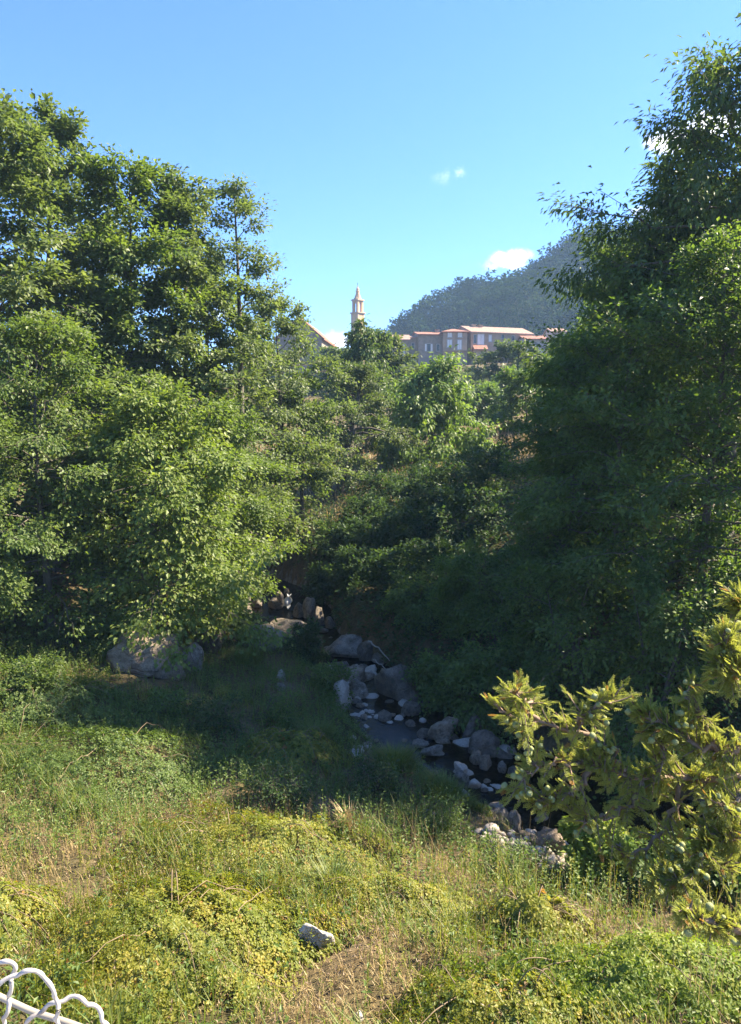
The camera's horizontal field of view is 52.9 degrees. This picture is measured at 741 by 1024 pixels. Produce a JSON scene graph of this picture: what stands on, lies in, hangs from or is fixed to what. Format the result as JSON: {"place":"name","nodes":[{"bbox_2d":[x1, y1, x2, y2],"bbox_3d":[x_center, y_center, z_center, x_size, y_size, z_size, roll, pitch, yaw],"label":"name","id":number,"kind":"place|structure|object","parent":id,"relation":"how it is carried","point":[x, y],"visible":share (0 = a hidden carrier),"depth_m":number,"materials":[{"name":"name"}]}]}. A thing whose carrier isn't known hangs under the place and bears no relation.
{"place":"outdoors","nodes":[
{"label":"outdoors","id":0,"kind":"place"},
{"bbox_2d":[0,362,740,1023],"bbox_3d":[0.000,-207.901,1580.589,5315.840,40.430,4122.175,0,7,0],"label":"ground","id":1,"kind":"structure","parent":0,"point":[288,572],"depth_m":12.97,"materials":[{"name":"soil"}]},
{"bbox_2d":[0,373,64,663],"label":"hazel tree","id":2,"kind":"object","parent":1,"relation":"on","point":[10,588],"visible":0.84,"depth_m":17.31,"materials":[{"name":"green plant"}]},
{"bbox_2d":[0,870,67,957],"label":"bramble thicket","id":3,"kind":"object","parent":1,"relation":"on","point":[9,887],"visible":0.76,"depth_m":7.49,"materials":[{"name":"green plant"}]},
{"bbox_2d":[0,648,67,704],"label":"bank shrub","id":4,"kind":"object","parent":1,"relation":"on","point":[31,668],"visible":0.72,"depth_m":15.55,"materials":[{"name":"green plant"}]},
{"bbox_2d":[0,959,108,1023],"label":"twisted railing","id":5,"kind":"object","parent":1,"relation":"on","point":[9,1002],"visible":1,"depth_m":1.03,"materials":[{"name":"white metal"}]},
{"bbox_2d":[0,88,155,585],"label":"alder tree","id":6,"kind":"object","parent":1,"relation":"on","point":[15,170],"visible":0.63,"depth_m":20.87,"materials":[{"name":"green plant"}]},
{"bbox_2d":[23,189,149,426],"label":"alder tree","id":7,"kind":"object","parent":1,"relation":"on","point":[74,221],"visible":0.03,"depth_m":29.75,"materials":[{"name":"green plant"}]},
{"bbox_2d":[0,305,180,647],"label":"walnut tree","id":8,"kind":"object","parent":1,"relation":"on","point":[41,533],"visible":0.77,"depth_m":18.76,"materials":[{"name":"green plant"}]},
{"bbox_2d":[0,662,181,742],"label":"bramble thicket","id":9,"kind":"object","parent":1,"relation":"on","point":[39,707],"visible":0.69,"depth_m":14.77,"materials":[{"name":"green plant"}]},
{"bbox_2d":[0,88,190,572],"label":"alder tree","id":10,"kind":"object","parent":1,"relation":"on","point":[65,128],"visible":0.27,"depth_m":23.46,"materials":[{"name":"green plant"}]},
{"bbox_2d":[77,611,132,660],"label":"bank shrub","id":11,"kind":"object","parent":1,"relation":"on","point":[99,641],"visible":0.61,"depth_m":18.47,"materials":[{"name":"green plant"}]},
{"bbox_2d":[10,143,254,584],"bbox_3d":[-8.045,-4.345,24.680,7.847,14.421,7.786,-7,10,-44],"label":"alder tree","id":12,"kind":"object","parent":1,"relation":"on","point":[123,257],"visible":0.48,"depth_m":23.28,"materials":[{"name":"green plant"}]},
{"bbox_2d":[0,713,275,831],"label":"bramble thicket","id":13,"kind":"object","parent":1,"relation":"on","point":[119,741],"visible":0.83,"depth_m":12.30,"materials":[{"name":"green plant"}]},
{"bbox_2d":[106,631,185,680],"bbox_3d":[-5.314,3.480,18.074,2.037,1.172,1.311,2,7,17],"label":"boulder","id":14,"kind":"object","parent":1,"relation":"on","point":[126,659],"visible":0.65,"depth_m":17.64,"materials":[{"name":"beige stone"}]},
{"bbox_2d":[59,162,282,582],"bbox_3d":[-6.825,-4.491,26.085,7.402,14.713,7.529,0,7,0],"label":"alder tree","id":15,"kind":"object","parent":1,"relation":"on","point":[182,200],"visible":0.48,"depth_m":24.77,"materials":[{"name":"green plant"}]},
{"bbox_2d":[34,371,321,679],"bbox_3d":[-5.373,0.416,19.978,7.742,8.365,6.083,5,8,33],"label":"walnut tree","id":16,"kind":"object","parent":1,"relation":"on","point":[200,609],"visible":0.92,"depth_m":19.08,"materials":[{"name":"green plant"}]},
{"bbox_2d":[0,867,372,1023],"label":"bramble thicket","id":17,"kind":"object","parent":1,"relation":"on","point":[186,887],"visible":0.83,"depth_m":6.75,"materials":[{"name":"green plant"}]},
{"bbox_2d":[179,642,203,673],"bbox_3d":[-4.543,3.718,18.577,0.760,0.962,0.720,1,7,11],"label":"boulder","id":18,"kind":"object","parent":1,"relation":"on","point":[196,657],"visible":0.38,"depth_m":18.38,"materials":[{"name":"grey stone"}]},
{"bbox_2d":[192,627,225,653],"bbox_3d":[-4.287,3.514,20.017,0.739,0.918,0.695,-6,9,-39],"label":"boulder","id":19,"kind":"object","parent":1,"relation":"on","point":[217,642],"visible":0.59,"depth_m":19.87,"materials":[{"name":"stone"}]},
{"bbox_2d":[184,691,250,739],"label":"bank shrub","id":20,"kind":"object","parent":1,"relation":"on","point":[212,710],"visible":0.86,"depth_m":14.86,"materials":[{"name":"green plant"}]},
{"bbox_2d":[162,231,294,564],"bbox_3d":[-7.343,-4.251,32.865,8.152,15.858,7.333,0,7,0],"label":"alder tree","id":21,"kind":"object","parent":1,"relation":"on","point":[217,347],"visible":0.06,"depth_m":31.75,"materials":[{"name":"green plant"}]},
{"bbox_2d":[153,396,307,614],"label":"hazel tree","id":22,"kind":"object","parent":1,"relation":"on","point":[259,523],"visible":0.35,"depth_m":22.66,"materials":[{"name":"green plant"}]},
{"bbox_2d":[77,795,417,885],"bbox_3d":[-1.342,4.423,9.912,4.325,0.989,3.198,1,7,11],"label":"bramble thicket","id":23,"kind":"object","parent":1,"relation":"on","point":[298,827],"visible":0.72,"depth_m":9.67,"materials":[{"name":"green plant"}]},
{"bbox_2d":[171,172,332,603],"bbox_3d":[-4.305,-3.899,27.456,6.654,16.283,5.721,-3,8,-22],"label":"alder tree","id":24,"kind":"object","parent":1,"relation":"on","point":[258,269],"visible":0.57,"depth_m":26.92,"materials":[{"name":"green plant"}]},
{"bbox_2d":[234,756,326,815],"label":"bank shrub","id":25,"kind":"object","parent":1,"relation":"on","point":[273,791],"visible":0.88,"depth_m":11.69,"materials":[{"name":"green plant"}]},
{"bbox_2d":[213,295,373,565],"bbox_3d":[-3.700,-3.605,33.246,6.411,12.009,7.716,-6,9,-41],"label":"alder tree","id":26,"kind":"object","parent":1,"relation":"on","point":[282,414],"visible":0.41,"depth_m":32.33,"materials":[{"name":"green plant"}]},
{"bbox_2d":[233,726,365,778],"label":"bramble thicket","id":27,"kind":"object","parent":1,"relation":"on","point":[295,739],"visible":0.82,"depth_m":13.97,"materials":[{"name":"green plant"}]},
{"bbox_2d":[273,319,335,377],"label":"village house","id":28,"kind":"structure","parent":1,"relation":"on","point":[323,340],"depth_m":115.49,"materials":[{"name":"white paint"}]},
{"bbox_2d":[265,364,344,531],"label":"alder tree","id":29,"kind":"object","parent":1,"relation":"on","point":[288,399],"visible":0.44,"depth_m":33.31,"materials":[{"name":"green plant"}]},
{"bbox_2d":[282,615,331,665],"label":"bank shrub","id":30,"kind":"object","parent":1,"relation":"on","point":[309,641],"visible":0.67,"depth_m":21.00,"materials":[{"name":"green plant"}]},
{"bbox_2d":[297,923,334,951],"bbox_3d":[-0.533,4.181,7.333,0.372,0.383,0.197,32,31,22],"label":"boulder","id":31,"kind":"object","parent":1,"relation":"on","point":[320,937],"visible":0.66,"depth_m":7.25,"materials":[{"name":"grey stone"}]},
{"bbox_2d":[296,558,344,604],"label":"slope shrub","id":32,"kind":"object","parent":1,"relation":"on","point":[320,583],"visible":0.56,"depth_m":28.87,"materials":[{"name":"green plant"}]},
{"bbox_2d":[304,346,339,395],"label":"oak tree","id":33,"kind":"object","parent":1,"relation":"on","point":[323,350],"visible":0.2,"depth_m":93.17,"materials":[{"name":"green plant"}]},
{"bbox_2d":[307,659,357,709],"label":"bank shrub","id":34,"kind":"object","parent":1,"relation":"on","point":[325,683],"visible":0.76,"depth_m":18.05,"materials":[{"name":"green plant"}]},
{"bbox_2d":[310,515,366,562],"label":"slope shrub","id":35,"kind":"object","parent":1,"relation":"on","point":[341,533],"visible":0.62,"depth_m":30.78,"materials":[{"name":"green plant"}]},
{"bbox_2d":[294,844,386,897],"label":"grass tuft","id":36,"kind":"object","parent":1,"relation":"on","point":[332,868],"visible":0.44,"depth_m":8.84,"materials":[{"name":"plant"}]},
{"bbox_2d":[333,679,351,710],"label":"boulder","id":37,"kind":"object","parent":1,"relation":"on","point":[343,687],"visible":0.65,"depth_m":17.88,"materials":[{"name":"grey stone"}]},
{"bbox_2d":[318,542,382,596],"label":"slope shrub","id":38,"kind":"object","parent":1,"relation":"on","point":[352,554],"visible":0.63,"depth_m":26.79,"materials":[{"name":"green plant"}]},
{"bbox_2d":[224,861,485,924],"bbox_3d":[-0.232,4.459,8.723,3.457,0.763,1.422,0,7,0],"label":"bramble thicket","id":39,"kind":"object","parent":1,"relation":"on","point":[374,892],"visible":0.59,"depth_m":8.42,"materials":[{"name":"green plant"}]},
{"bbox_2d":[332,492,391,537],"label":"slope shrub","id":40,"kind":"object","parent":1,"relation":"on","point":[354,501],"visible":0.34,"depth_m":33.04,"materials":[{"name":"green plant"}]},
{"bbox_2d":[299,359,425,495],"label":"slope tree","id":41,"kind":"object","parent":1,"relation":"on","point":[349,437],"visible":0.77,"depth_m":39.27,"materials":[{"name":"green plant"}]},
{"bbox_2d":[324,313,400,455],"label":"slope tree","id":42,"kind":"object","parent":1,"relation":"on","point":[363,341],"visible":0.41,"depth_m":47.46,"materials":[{"name":"green plant"}]},
{"bbox_2d":[0,595,740,1023],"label":"undergrowth","id":43,"kind":"object","parent":1,"relation":"on","point":[244,769],"visible":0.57,"depth_m":11.16,"materials":[{"name":"green plant"}]},
{"bbox_2d":[0,793,740,1023],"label":"tall weeds","id":44,"kind":"object","parent":1,"relation":"on","point":[371,937],"visible":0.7,"depth_m":7.44,"materials":[{"name":"green plant"}]},
{"bbox_2d":[0,717,740,1023],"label":"dry grass","id":45,"kind":"structure","parent":1,"relation":"on","point":[301,993],"depth_m":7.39,"materials":[{"name":"plant"}]},
{"bbox_2d":[0,775,740,1023],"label":"dry stalks","id":46,"kind":"object","parent":1,"relation":"on","point":[351,899],"visible":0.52,"depth_m":7.94,"materials":[{"name":"beige plant"}]},
{"bbox_2d":[350,752,405,801],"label":"bank shrub","id":47,"kind":"object","parent":1,"relation":"on","point":[378,773],"visible":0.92,"depth_m":12.57,"materials":[{"name":"green plant"}]},
{"bbox_2d":[344,467,411,503],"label":"slope shrub","id":48,"kind":"object","parent":1,"relation":"on","point":[373,482],"visible":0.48,"depth_m":36.55,"materials":[{"name":"green plant"}]},
{"bbox_2d":[340,507,416,566],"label":"slope shrub","id":49,"kind":"object","parent":1,"relation":"on","point":[383,540],"visible":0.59,"depth_m":28.80,"materials":[{"name":"green plant"}]},
{"bbox_2d":[354,332,425,444],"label":"slope tree","id":50,"kind":"object","parent":1,"relation":"on","point":[397,360],"visible":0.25,"depth_m":52.60,"materials":[{"name":"green plant"}]},
{"bbox_2d":[349,536,433,590],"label":"slope shrub","id":51,"kind":"object","parent":1,"relation":"on","point":[377,561],"visible":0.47,"depth_m":24.87,"materials":[{"name":"green plant"}]},
{"bbox_2d":[356,493,426,540],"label":"slope shrub","id":52,"kind":"object","parent":1,"relation":"on","point":[377,515],"visible":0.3,"depth_m":30.82,"materials":[{"name":"green plant"}]},
{"bbox_2d":[360,739,427,773],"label":"grass tuft","id":53,"kind":"object","parent":1,"relation":"on","point":[399,755],"visible":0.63,"depth_m":14.12,"materials":[{"name":"green plant"}]},
{"bbox_2d":[374,664,420,701],"bbox_3d":[0.713,4.465,19.039,0.878,1.268,1.306,-5,8,-33],"label":"boulder","id":54,"kind":"object","parent":1,"relation":"on","point":[389,682],"visible":0.68,"depth_m":18.70,"materials":[{"name":"stone"}]},
{"bbox_2d":[367,469,436,510],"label":"slope shrub","id":55,"kind":"object","parent":1,"relation":"on","point":[394,487],"visible":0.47,"depth_m":33.14,"materials":[{"name":"green plant"}]},
{"bbox_2d":[374,563,448,637],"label":"hazel bush","id":56,"kind":"object","parent":1,"relation":"on","point":[402,601],"visible":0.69,"depth_m":21.86,"materials":[{"name":"green plant"}]},
{"bbox_2d":[386,501,453,561],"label":"slope shrub","id":57,"kind":"object","parent":1,"relation":"on","point":[406,515],"visible":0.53,"depth_m":28.19,"materials":[{"name":"green plant"}]},
{"bbox_2d":[383,531,460,593],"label":"slope shrub","id":58,"kind":"object","parent":1,"relation":"on","point":[423,556],"visible":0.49,"depth_m":23.64,"materials":[{"name":"green plant"}]},
{"bbox_2d":[397,458,454,491],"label":"slope shrub","id":59,"kind":"object","parent":1,"relation":"on","point":[413,469],"visible":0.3,"depth_m":37.00,"materials":[{"name":"green plant"}]},
{"bbox_2d":[412,329,442,366],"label":"village house","id":60,"kind":"structure","parent":1,"relation":"on","point":[428,343],"depth_m":145.45,"materials":[{"name":"white paint"}]},
{"bbox_2d":[398,642,478,716],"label":"hazel bush","id":61,"kind":"object","parent":1,"relation":"on","point":[426,676],"visible":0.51,"depth_m":18.21,"materials":[{"name":"green plant"}]},
{"bbox_2d":[371,344,510,473],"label":"slope tree","id":62,"kind":"object","parent":1,"relation":"on","point":[424,404],"visible":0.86,"depth_m":42.95,"materials":[{"name":"green plant"}]},
{"bbox_2d":[409,785,472,840],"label":"bank shrub","id":63,"kind":"object","parent":1,"relation":"on","point":[440,817],"visible":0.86,"depth_m":11.57,"materials":[{"name":"green plant"}]},
{"bbox_2d":[403,480,480,534],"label":"slope shrub","id":64,"kind":"object","parent":1,"relation":"on","point":[429,498],"visible":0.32,"depth_m":30.40,"materials":[{"name":"green plant"}]},
{"bbox_2d":[411,766,479,808],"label":"grass tuft","id":65,"kind":"object","parent":1,"relation":"on","point":[438,782],"visible":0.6,"depth_m":13.01,"materials":[{"name":"green plant"}]},
{"bbox_2d":[159,417,739,556],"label":"dry grass","id":66,"kind":"structure","parent":1,"relation":"on","point":[497,433],"depth_m":41.91,"materials":[{"name":"plant"}]},
{"bbox_2d":[416,457,491,504],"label":"slope shrub","id":67,"kind":"object","parent":1,"relation":"on","point":[438,477],"visible":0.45,"depth_m":33.16,"materials":[{"name":"green plant"}]},
{"bbox_2d":[440,329,469,364],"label":"village house","id":68,"kind":"structure","parent":1,"relation":"on","point":[453,337],"depth_m":144.07,"materials":[{"name":"paint"}]},
{"bbox_2d":[420,534,492,639],"bbox_3d":[2.448,2.232,20.892,2.204,3.148,2.005,6,9,41],"label":"willow bush","id":69,"kind":"object","parent":1,"relation":"on","point":[438,601],"visible":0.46,"depth_m":20.70,"materials":[{"name":"green plant"}]},
{"bbox_2d":[425,483,515,546],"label":"slope shrub","id":70,"kind":"object","parent":1,"relation":"on","point":[456,534],"visible":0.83,"depth_m":26.99,"materials":[{"name":"green plant"}]},
{"bbox_2d":[444,378,524,423],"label":"oak tree","id":71,"kind":"object","parent":1,"relation":"on","point":[488,389],"visible":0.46,"depth_m":63.73,"materials":[{"name":"green plant"}]},
{"bbox_2d":[433,634,539,737],"bbox_3d":[2.854,4.505,17.238,2.873,3.342,2.617,0,7,0],"label":"hazel bush","id":72,"kind":"object","parent":1,"relation":"on","point":[486,671],"visible":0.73,"depth_m":16.83,"materials":[{"name":"green plant"}]},
{"bbox_2d":[234,453,740,789],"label":"undergrowth","id":73,"kind":"object","parent":1,"relation":"on","point":[347,600],"visible":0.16,"depth_m":23.15,"materials":[{"name":"green plant"}]},
{"bbox_2d":[446,440,532,505],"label":"slope shrub","id":74,"kind":"object","parent":1,"relation":"on","point":[481,477],"visible":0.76,"depth_m":31.04,"materials":[{"name":"green plant"}]},
{"bbox_2d":[429,533,555,684],"bbox_3d":[3.149,2.759,19.419,3.347,4.374,3.984,0,7,0],"label":"hazel bush","id":75,"kind":"object","parent":1,"relation":"on","point":[484,611],"visible":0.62,"depth_m":19.16,"materials":[{"name":"green plant"}]},
{"bbox_2d":[458,324,533,364],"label":"village house","id":76,"kind":"structure","parent":1,"relation":"on","point":[481,335],"depth_m":147.12,"materials":[{"name":"tile"}]},
{"bbox_2d":[468,434,528,479],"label":"slope shrub","id":77,"kind":"object","parent":1,"relation":"on","point":[515,446],"visible":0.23,"depth_m":35.98,"materials":[{"name":"green plant"}]},
{"bbox_2d":[461,338,542,396],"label":"oak tree","id":78,"kind":"object","parent":1,"relation":"on","point":[505,350],"visible":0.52,"depth_m":79.48,"materials":[{"name":"green plant"}]},
{"bbox_2d":[372,964,637,1023],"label":"bramble thicket","id":79,"kind":"object","parent":1,"relation":"on","point":[525,1013],"visible":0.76,"depth_m":5.93,"materials":[{"name":"green plant"}]},
{"bbox_2d":[466,827,545,890],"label":"bank shrub","id":80,"kind":"object","parent":1,"relation":"on","point":[516,855],"visible":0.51,"depth_m":9.80,"materials":[{"name":"green plant"}]},
{"bbox_2d":[469,364,558,436],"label":"oak tree","id":81,"kind":"object","parent":1,"relation":"on","point":[512,402],"visible":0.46,"depth_m":54.47,"materials":[{"name":"green plant"}]},
{"bbox_2d":[453,885,616,954],"bbox_3d":[1.782,4.351,8.048,1.741,0.933,1.483,1,7,10],"label":"bramble thicket","id":82,"kind":"object","parent":1,"relation":"on","point":[530,904],"visible":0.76,"depth_m":7.68,"materials":[{"name":"green plant"}]},
{"bbox_2d":[536,827,565,853],"bbox_3d":[2.758,4.995,11.378,0.455,0.395,0.494,2,7,15],"label":"cobble","id":83,"kind":"object","parent":1,"relation":"on","point":[553,835],"visible":0.63,"depth_m":11.20,"materials":[{"name":"beige stone"}]},
{"bbox_2d":[387,921,740,1023],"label":"bramble thicket","id":84,"kind":"object","parent":1,"relation":"on","point":[623,958],"visible":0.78,"depth_m":6.21,"materials":[{"name":"green plant"}]},
{"bbox_2d":[486,351,672,587],"bbox_3d":[5.736,-0.831,21.270,5.225,7.509,4.905,0,7,0],"label":"grove tree","id":85,"kind":"object","parent":1,"relation":"on","point":[541,433],"visible":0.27,"depth_m":20.59,"materials":[{"name":"green plant"}]},
{"bbox_2d":[492,528,677,753],"bbox_3d":[4.611,2.692,16.375,4.081,4.762,4.110,0,7,0],"label":"hazel bush","id":86,"kind":"object","parent":1,"relation":"on","point":[568,627],"visible":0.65,"depth_m":15.91,"materials":[{"name":"green plant"}]},
{"bbox_2d":[549,812,631,892],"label":"bank shrub","id":87,"kind":"object","parent":1,"relation":"on","point":[585,844],"visible":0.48,"depth_m":10.05,"materials":[{"name":"green plant"}]},
{"bbox_2d":[480,578,740,953],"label":"tree","id":88,"kind":"object","parent":1,"relation":"on","point":[716,843],"visible":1,"depth_m":2.54,"materials":[{"name":"green plant"}]},
{"bbox_2d":[491,277,740,630],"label":"grove tree","id":89,"kind":"object","parent":1,"relation":"on","point":[550,511],"visible":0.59,"depth_m":16.80,"materials":[{"name":"green plant"}]},
{"bbox_2d":[509,230,740,537],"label":"grove tree","id":90,"kind":"object","parent":1,"relation":"on","point":[614,282],"visible":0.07,"depth_m":20.01,"materials":[{"name":"green plant"}]},
{"bbox_2d":[510,12,740,540],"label":"chestnut tree","id":91,"kind":"object","parent":1,"relation":"on","point":[698,143],"visible":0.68,"depth_m":18.10,"materials":[{"name":"green plant"}]},
{"bbox_2d":[513,224,738,515],"bbox_3d":[8.125,-4.016,22.856,7.376,9.427,7.449,0,7,0],"label":"chestnut tree","id":92,"kind":"object","parent":1,"relation":"on","point":[595,255],"visible":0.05,"depth_m":22.46,"materials":[{"name":"green plant"}]},
{"bbox_2d":[546,216,740,695],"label":"grove tree","id":93,"kind":"object","parent":1,"relation":"on","point":[662,446],"visible":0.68,"depth_m":14.91,"materials":[{"name":"green plant"}]},
{"bbox_2d":[558,550,740,810],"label":"hazel bush","id":94,"kind":"object","parent":1,"relation":"on","point":[671,647],"visible":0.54,"depth_m":13.93,"materials":[{"name":"green plant"}]},
{"bbox_2d":[597,823,719,904],"bbox_3d":[3.770,4.795,9.728,1.361,1.486,1.500,-4,8,-29],"label":"bank shrub","id":95,"kind":"object","parent":1,"relation":"on","point":[633,845],"visible":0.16,"depth_m":9.67,"materials":[{"name":"green plant"}]},
{"bbox_2d":[577,141,740,525],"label":"chestnut tree","id":96,"kind":"object","parent":1,"relation":"on","point":[679,233],"visible":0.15,"depth_m":19.81,"materials":[{"name":"green plant"}]},
{"bbox_2d":[603,264,740,716],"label":"grove tree","id":97,"kind":"object","parent":1,"relation":"on","point":[702,479],"visible":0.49,"depth_m":14.00,"materials":[{"name":"green plant"}]},
{"bbox_2d":[652,829,740,915],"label":"bank shrub","id":98,"kind":"object","parent":1,"relation":"on","point":[715,882],"visible":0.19,"depth_m":8.92,"materials":[{"name":"green plant"}]},
{"bbox_2d":[0,0,740,369],"label":"sky","id":99,"kind":"structure","parent":0,"point":[404,149],"materials":[{"name":"blue"}]},
{"bbox_2d":[249,571,740,901],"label":"water","id":100,"kind":"structure","parent":0,"point":[396,731],"depth_m":15.71,"materials":[{"name":"liquid"}]},
{"bbox_2d":[324,634,361,657],"bbox_3d":[-0.802,4.075,22.232,1.202,0.855,0.819,-1,7,-5],"label":"boulder","id":101,"kind":"object","parent":100,"relation":"in","point":[344,645],"visible":0.84,"depth_m":22.03,"materials":[{"name":"grey stone"}]},
{"bbox_2d":[427,716,459,739],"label":"boulder","id":102,"kind":"object","parent":100,"relation":"on","point":[442,728],"visible":0.91,"depth_m":16.36,"materials":[{"name":"beige stone"}]},
{"bbox_2d":[468,729,499,757],"bbox_3d":[2.417,4.950,15.821,0.658,0.679,0.558,2,7,14],"label":"boulder","id":103,"kind":"object","parent":100,"relation":"in","point":[484,741],"visible":0.77,"depth_m":15.65,"materials":[{"name":"stone"}]},
{"bbox_2d":[390,246,624,352],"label":"hill","id":104,"kind":"structure","parent":0,"point":[492,323],"depth_m":250.86,"materials":[{"name":"green plant"}]},
{"bbox_2d":[364,203,734,366],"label":"pine forest","id":105,"kind":"object","parent":104,"relation":"on","point":[496,293],"visible":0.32,"depth_m":251.31,"materials":[{"name":"green plant"}]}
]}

